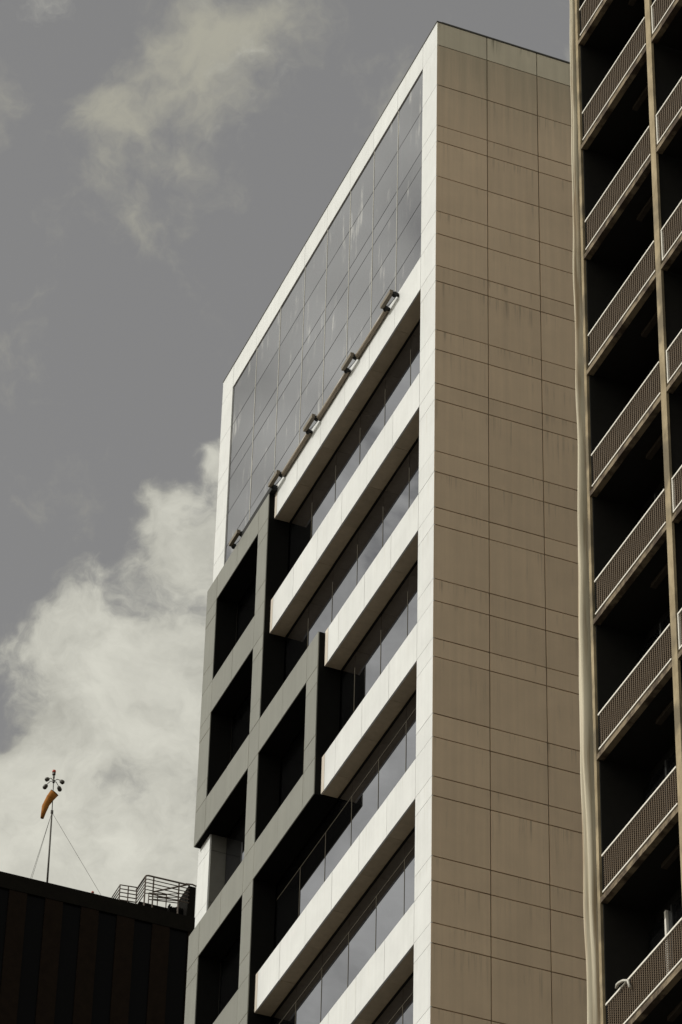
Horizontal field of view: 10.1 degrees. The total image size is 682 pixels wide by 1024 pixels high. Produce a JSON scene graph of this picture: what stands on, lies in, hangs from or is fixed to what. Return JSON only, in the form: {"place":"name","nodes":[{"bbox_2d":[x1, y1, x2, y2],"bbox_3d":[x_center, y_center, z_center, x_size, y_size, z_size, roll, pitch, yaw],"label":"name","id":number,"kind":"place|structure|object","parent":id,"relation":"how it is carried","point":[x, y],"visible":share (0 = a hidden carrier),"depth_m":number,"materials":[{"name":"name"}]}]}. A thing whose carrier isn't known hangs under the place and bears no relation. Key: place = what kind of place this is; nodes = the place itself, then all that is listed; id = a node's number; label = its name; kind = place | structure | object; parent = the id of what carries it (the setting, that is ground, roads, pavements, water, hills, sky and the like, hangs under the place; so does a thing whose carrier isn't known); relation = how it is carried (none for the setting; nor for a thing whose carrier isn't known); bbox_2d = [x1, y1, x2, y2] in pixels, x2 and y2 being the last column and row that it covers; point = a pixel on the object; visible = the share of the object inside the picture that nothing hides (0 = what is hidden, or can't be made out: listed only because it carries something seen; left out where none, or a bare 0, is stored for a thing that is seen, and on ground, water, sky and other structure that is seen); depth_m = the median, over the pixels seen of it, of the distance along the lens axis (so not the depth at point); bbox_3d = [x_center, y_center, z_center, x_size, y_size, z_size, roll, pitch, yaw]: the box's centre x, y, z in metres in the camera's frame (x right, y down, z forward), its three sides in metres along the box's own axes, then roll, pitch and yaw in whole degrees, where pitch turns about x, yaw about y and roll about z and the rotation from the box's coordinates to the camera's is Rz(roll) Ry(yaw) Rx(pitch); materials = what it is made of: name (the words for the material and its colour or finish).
{"place":"outdoors","nodes":[
{"label":"outdoors","id":0,"kind":"place"},
{"bbox_2d":[0,871,195,1023],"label":"dark tower","id":1,"kind":"structure","parent":0,"point":[68,955],"depth_m":142.03,"materials":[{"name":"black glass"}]},
{"bbox_2d":[31,770,100,894],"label":"windsock mast","id":2,"kind":"object","parent":1,"relation":"on","point":[53,781],"visible":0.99,"depth_m":145.76,"materials":[{"name":"metal"}]},
{"bbox_2d":[40,790,57,818],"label":"windsock","id":3,"kind":"object","parent":2,"relation":"hanging from","point":[52,795],"visible":1,"depth_m":146.26,"materials":[{"name":"orange fabric"}]},
{"bbox_2d":[0,0,569,911],"label":"sky","id":4,"kind":"structure","parent":0,"point":[166,165],"materials":[{"name":"grey"}]},
{"bbox_2d":[184,21,586,1023],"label":"office block","id":5,"kind":"structure","parent":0,"point":[388,813],"depth_m":88.54,"materials":[{"name":"beige stone"}]},
{"bbox_2d":[218,935,240,1015],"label":"window pane","id":6,"kind":"structure","parent":5,"relation":"in","point":[229,974],"depth_m":91.70,"materials":[{"name":"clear glass"}]},
{"bbox_2d":[225,811,245,884],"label":"window pane","id":7,"kind":"structure","parent":5,"relation":"in","point":[235,846],"depth_m":94.01,"materials":[{"name":"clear glass"}]},
{"bbox_2d":[230,692,250,761],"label":"window pane","id":8,"kind":"structure","parent":5,"relation":"in","point":[241,720],"depth_m":96.31,"materials":[{"name":"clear glass"}]},
{"bbox_2d":[236,578,255,642],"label":"window pane","id":9,"kind":"structure","parent":5,"relation":"in","point":[246,607],"depth_m":98.60,"materials":[{"name":"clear glass"}]},
{"bbox_2d":[184,494,340,1023],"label":"stepped window frame","id":10,"kind":"structure","parent":5,"relation":"in","point":[309,696],"depth_m":92.13,"materials":[{"name":"grey concrete"}]},
{"bbox_2d":[273,894,275,950],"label":"window pane","id":11,"kind":"structure","parent":5,"relation":"in","point":[275,894],"depth_m":89.44,"materials":[{"name":"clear glass"}]},
{"bbox_2d":[279,760,280,804],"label":"window pane","id":12,"kind":"structure","parent":5,"relation":"in","point":[280,760],"depth_m":91.97,"materials":[{"name":"glass"}]},
{"bbox_2d":[271,985,296,1023],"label":"window pane","id":13,"kind":"structure","parent":5,"relation":"in","point":[289,1002],"depth_m":86.82,"materials":[{"name":"black glass"}]},
{"bbox_2d":[274,852,300,949],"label":"window pane","id":14,"kind":"structure","parent":5,"relation":"in","point":[287,905],"depth_m":88.92,"materials":[{"name":"black glass"}]},
{"bbox_2d":[287,525,289,574],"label":"window pane","id":15,"kind":"structure","parent":5,"relation":"in","point":[289,525],"depth_m":96.38,"materials":[{"name":"glass"}]},
{"bbox_2d":[279,725,304,807],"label":"window pane","id":16,"kind":"structure","parent":5,"relation":"in","point":[292,761],"depth_m":91.32,"materials":[{"name":"black glass"}]},
{"bbox_2d":[284,604,308,681],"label":"window pane","id":17,"kind":"structure","parent":5,"relation":"in","point":[296,641],"depth_m":93.60,"materials":[{"name":"black glass"}]},
{"bbox_2d":[288,489,312,573],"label":"window pane","id":18,"kind":"structure","parent":5,"relation":"in","point":[300,526],"depth_m":95.80,"materials":[{"name":"black glass"}]},
{"bbox_2d":[296,951,322,1023],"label":"window pane","id":19,"kind":"structure","parent":5,"relation":"in","point":[308,1007],"depth_m":85.58,"materials":[{"name":"grey glass"}]},
{"bbox_2d":[299,818,325,915],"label":"window pane","id":20,"kind":"structure","parent":5,"relation":"in","point":[312,870],"depth_m":87.80,"materials":[{"name":"grey glass"}]},
{"bbox_2d":[241,311,388,536],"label":"conduit pipe","id":21,"kind":"object","parent":5,"relation":"attached to","point":[272,490],"visible":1,"depth_m":94.72,"materials":[{"name":"black metal"}]},
{"bbox_2d":[229,529,241,548],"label":"floodlight","id":22,"kind":"object","parent":21,"relation":"attached to","point":[236,535],"visible":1,"depth_m":98.84,"materials":[{"name":"black metal"}]},
{"bbox_2d":[268,470,285,487],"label":"floodlight","id":23,"kind":"object","parent":21,"relation":"attached to","point":[276,475],"visible":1,"depth_m":96.90,"materials":[{"name":"black metal"}]},
{"bbox_2d":[303,414,319,434],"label":"floodlight","id":24,"kind":"object","parent":21,"relation":"attached to","point":[311,419],"visible":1,"depth_m":95.23,"materials":[{"name":"black metal"}]},
{"bbox_2d":[341,352,359,373],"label":"floodlight","id":25,"kind":"object","parent":21,"relation":"attached to","point":[348,360],"visible":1,"depth_m":93.44,"materials":[{"name":"black metal"}]},
{"bbox_2d":[380,289,398,311],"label":"floodlight","id":26,"kind":"object","parent":21,"relation":"attached to","point":[387,298],"visible":1,"depth_m":91.63,"materials":[{"name":"grey metal"}]},
{"bbox_2d":[308,568,332,645],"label":"window pane","id":27,"kind":"structure","parent":5,"relation":"in","point":[320,607],"depth_m":92.44,"materials":[{"name":"grey glass"}]},
{"bbox_2d":[311,453,335,537],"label":"window pane","id":28,"kind":"structure","parent":5,"relation":"in","point":[323,501],"depth_m":94.68,"materials":[{"name":"grey glass"}]},
{"bbox_2d":[321,917,348,1020],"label":"window pane","id":29,"kind":"structure","parent":5,"relation":"in","point":[335,971],"depth_m":84.39,"materials":[{"name":"grey glass"}]},
{"bbox_2d":[325,782,351,880],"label":"window pane","id":30,"kind":"structure","parent":5,"relation":"in","point":[338,837],"depth_m":86.67,"materials":[{"name":"grey glass"}]},
{"bbox_2d":[332,531,357,620],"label":"window pane","id":31,"kind":"structure","parent":5,"relation":"in","point":[345,569],"depth_m":91.25,"materials":[{"name":"grey glass"}]},
{"bbox_2d":[339,653,354,732],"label":"window pane","id":32,"kind":"structure","parent":5,"relation":"in","point":[347,675],"depth_m":88.75,"materials":[{"name":"black glass"}]},
{"bbox_2d":[335,414,360,501],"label":"window pane","id":33,"kind":"structure","parent":5,"relation":"in","point":[347,455],"depth_m":93.55,"materials":[{"name":"grey glass"}]},
{"bbox_2d":[348,880,376,986],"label":"window pane","id":34,"kind":"structure","parent":5,"relation":"in","point":[362,936],"depth_m":83.27,"materials":[{"name":"grey glass"}]},
{"bbox_2d":[351,744,378,845],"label":"window pane","id":35,"kind":"structure","parent":5,"relation":"in","point":[365,800],"depth_m":85.56,"materials":[{"name":"grey glass"}]},
{"bbox_2d":[354,614,381,711],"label":"window pane","id":36,"kind":"structure","parent":5,"relation":"in","point":[367,656],"depth_m":87.84,"materials":[{"name":"grey glass"}]},
{"bbox_2d":[357,492,383,583],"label":"window pane","id":37,"kind":"structure","parent":5,"relation":"in","point":[370,531],"depth_m":90.15,"materials":[{"name":"grey glass"}]},
{"bbox_2d":[360,375,385,462],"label":"window pane","id":38,"kind":"structure","parent":5,"relation":"in","point":[373,414],"depth_m":92.42,"materials":[{"name":"grey glass"}]},
{"bbox_2d":[374,988,402,1023],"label":"window pane","id":39,"kind":"structure","parent":5,"relation":"in","point":[396,1004],"depth_m":80.06,"materials":[{"name":"black glass"}]},
{"bbox_2d":[376,843,404,949],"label":"window pane","id":40,"kind":"structure","parent":5,"relation":"in","point":[390,900],"depth_m":82.14,"materials":[{"name":"grey glass"}]},
{"bbox_2d":[378,705,406,808],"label":"window pane","id":41,"kind":"structure","parent":5,"relation":"in","point":[392,762],"depth_m":84.42,"materials":[{"name":"grey glass"}]},
{"bbox_2d":[381,576,407,672],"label":"window pane","id":42,"kind":"structure","parent":5,"relation":"in","point":[394,617],"depth_m":86.73,"materials":[{"name":"grey glass"}]},
{"bbox_2d":[383,453,409,545],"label":"window pane","id":43,"kind":"structure","parent":5,"relation":"in","point":[396,495],"depth_m":89.01,"materials":[{"name":"grey glass"}]},
{"bbox_2d":[385,336,410,424],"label":"window pane","id":44,"kind":"structure","parent":5,"relation":"in","point":[398,375],"depth_m":91.30,"materials":[{"name":"grey glass"}]},
{"bbox_2d":[403,974,413,1023],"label":"window pane","id":45,"kind":"structure","parent":5,"relation":"in","point":[408,987],"depth_m":79.38,"materials":[{"name":"grey glass"}]},
{"bbox_2d":[404,830,414,913],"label":"window pane","id":46,"kind":"structure","parent":5,"relation":"in","point":[410,842],"depth_m":81.36,"materials":[{"name":"grey glass"}]},
{"bbox_2d":[406,693,415,770],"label":"window pane","id":47,"kind":"structure","parent":5,"relation":"in","point":[411,722],"depth_m":83.66,"materials":[{"name":"grey glass"}]},
{"bbox_2d":[408,562,417,634],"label":"window pane","id":48,"kind":"structure","parent":5,"relation":"in","point":[413,576],"depth_m":85.98,"materials":[{"name":"grey glass"}]},
{"bbox_2d":[409,439,418,507],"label":"window pane","id":49,"kind":"structure","parent":5,"relation":"in","point":[414,453],"depth_m":88.23,"materials":[{"name":"grey glass"}]},
{"bbox_2d":[411,322,419,384],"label":"window pane","id":50,"kind":"structure","parent":5,"relation":"in","point":[415,337],"depth_m":90.54,"materials":[{"name":"grey glass"}]},
{"bbox_2d":[575,0,681,1023],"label":"apartment block","id":51,"kind":"structure","parent":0,"point":[629,78],"depth_m":68.73,"materials":[{"name":"concrete"}]},
{"bbox_2d":[570,0,600,1023],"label":"corner column","id":52,"kind":"object","parent":51,"relation":"attached to","point":[590,909],"visible":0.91,"depth_m":68.30,"materials":[{"name":"stained concrete"}]},
{"bbox_2d":[615,979,630,988],"bbox_3d":[4.544,7.639,62.311,0.057,0.319,0.477,19,-42,-20],"label":"bent pipe","id":53,"kind":"object","parent":51,"relation":"attached to","point":[618,983],"visible":1,"depth_m":62.34,"materials":[{"name":"metal"}]},
{"bbox_2d":[618,45,636,79],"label":"balcony door","id":54,"kind":"structure","parent":51,"relation":"in","point":[634,45],"depth_m":76.70,"materials":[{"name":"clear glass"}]},
{"bbox_2d":[622,151,640,192],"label":"balcony door","id":55,"kind":"structure","parent":51,"relation":"in","point":[638,151],"depth_m":74.82,"materials":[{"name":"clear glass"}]},
{"bbox_2d":[626,260,645,308],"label":"balcony door","id":56,"kind":"structure","parent":51,"relation":"in","point":[644,260],"depth_m":72.93,"materials":[{"name":"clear glass"}]},
{"bbox_2d":[630,383,649,429],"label":"balcony door","id":57,"kind":"structure","parent":51,"relation":"in","point":[647,383],"depth_m":71.02,"materials":[{"name":"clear glass"}]},
{"bbox_2d":[634,498,654,558],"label":"balcony door","id":58,"kind":"structure","parent":51,"relation":"in","point":[652,501],"depth_m":69.24,"materials":[{"name":"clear glass"}]},
{"bbox_2d":[643,135,650,160],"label":"balcony door","id":59,"kind":"structure","parent":51,"relation":"in","point":[649,135],"depth_m":74.30,"materials":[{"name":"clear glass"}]},
{"bbox_2d":[638,628,660,695],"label":"balcony door","id":60,"kind":"structure","parent":51,"relation":"in","point":[651,641],"depth_m":67.40,"materials":[{"name":"black glass"}]},
{"bbox_2d":[648,246,655,275],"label":"balcony door","id":61,"kind":"structure","parent":51,"relation":"in","point":[654,246],"depth_m":72.43,"materials":[{"name":"black glass"}]},
{"bbox_2d":[643,764,666,839],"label":"balcony door","id":62,"kind":"structure","parent":51,"relation":"in","point":[659,777],"depth_m":65.55,"materials":[{"name":"black glass"}]},
{"bbox_2d":[653,367,660,399],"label":"balcony door","id":63,"kind":"structure","parent":51,"relation":"in","point":[659,367],"depth_m":70.51,"materials":[{"name":"black glass"}]},
{"bbox_2d":[648,909,672,992],"bbox_3d":[5.263,7.664,63.163,0.020,2.390,0.927,15,-41,-16],"label":"balcony door","id":64,"kind":"structure","parent":51,"relation":"in","point":[657,933],"depth_m":63.77,"materials":[{"name":"black glass"}]},
{"bbox_2d":[657,484,665,528],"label":"balcony door","id":65,"kind":"structure","parent":51,"relation":"in","point":[663,487],"depth_m":68.71,"materials":[{"name":"black glass"}]},
{"bbox_2d":[663,614,671,664],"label":"balcony door","id":66,"kind":"structure","parent":51,"relation":"in","point":[666,622],"depth_m":66.93,"materials":[{"name":"black glass"}]},
{"bbox_2d":[668,751,677,809],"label":"balcony door","id":67,"kind":"structure","parent":51,"relation":"in","point":[672,760],"depth_m":65.10,"materials":[{"name":"black glass"}]},
{"bbox_2d":[674,896,681,962],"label":"balcony door","id":68,"kind":"structure","parent":51,"relation":"in","point":[678,904],"depth_m":63.26,"materials":[{"name":"black glass"}]}
]}

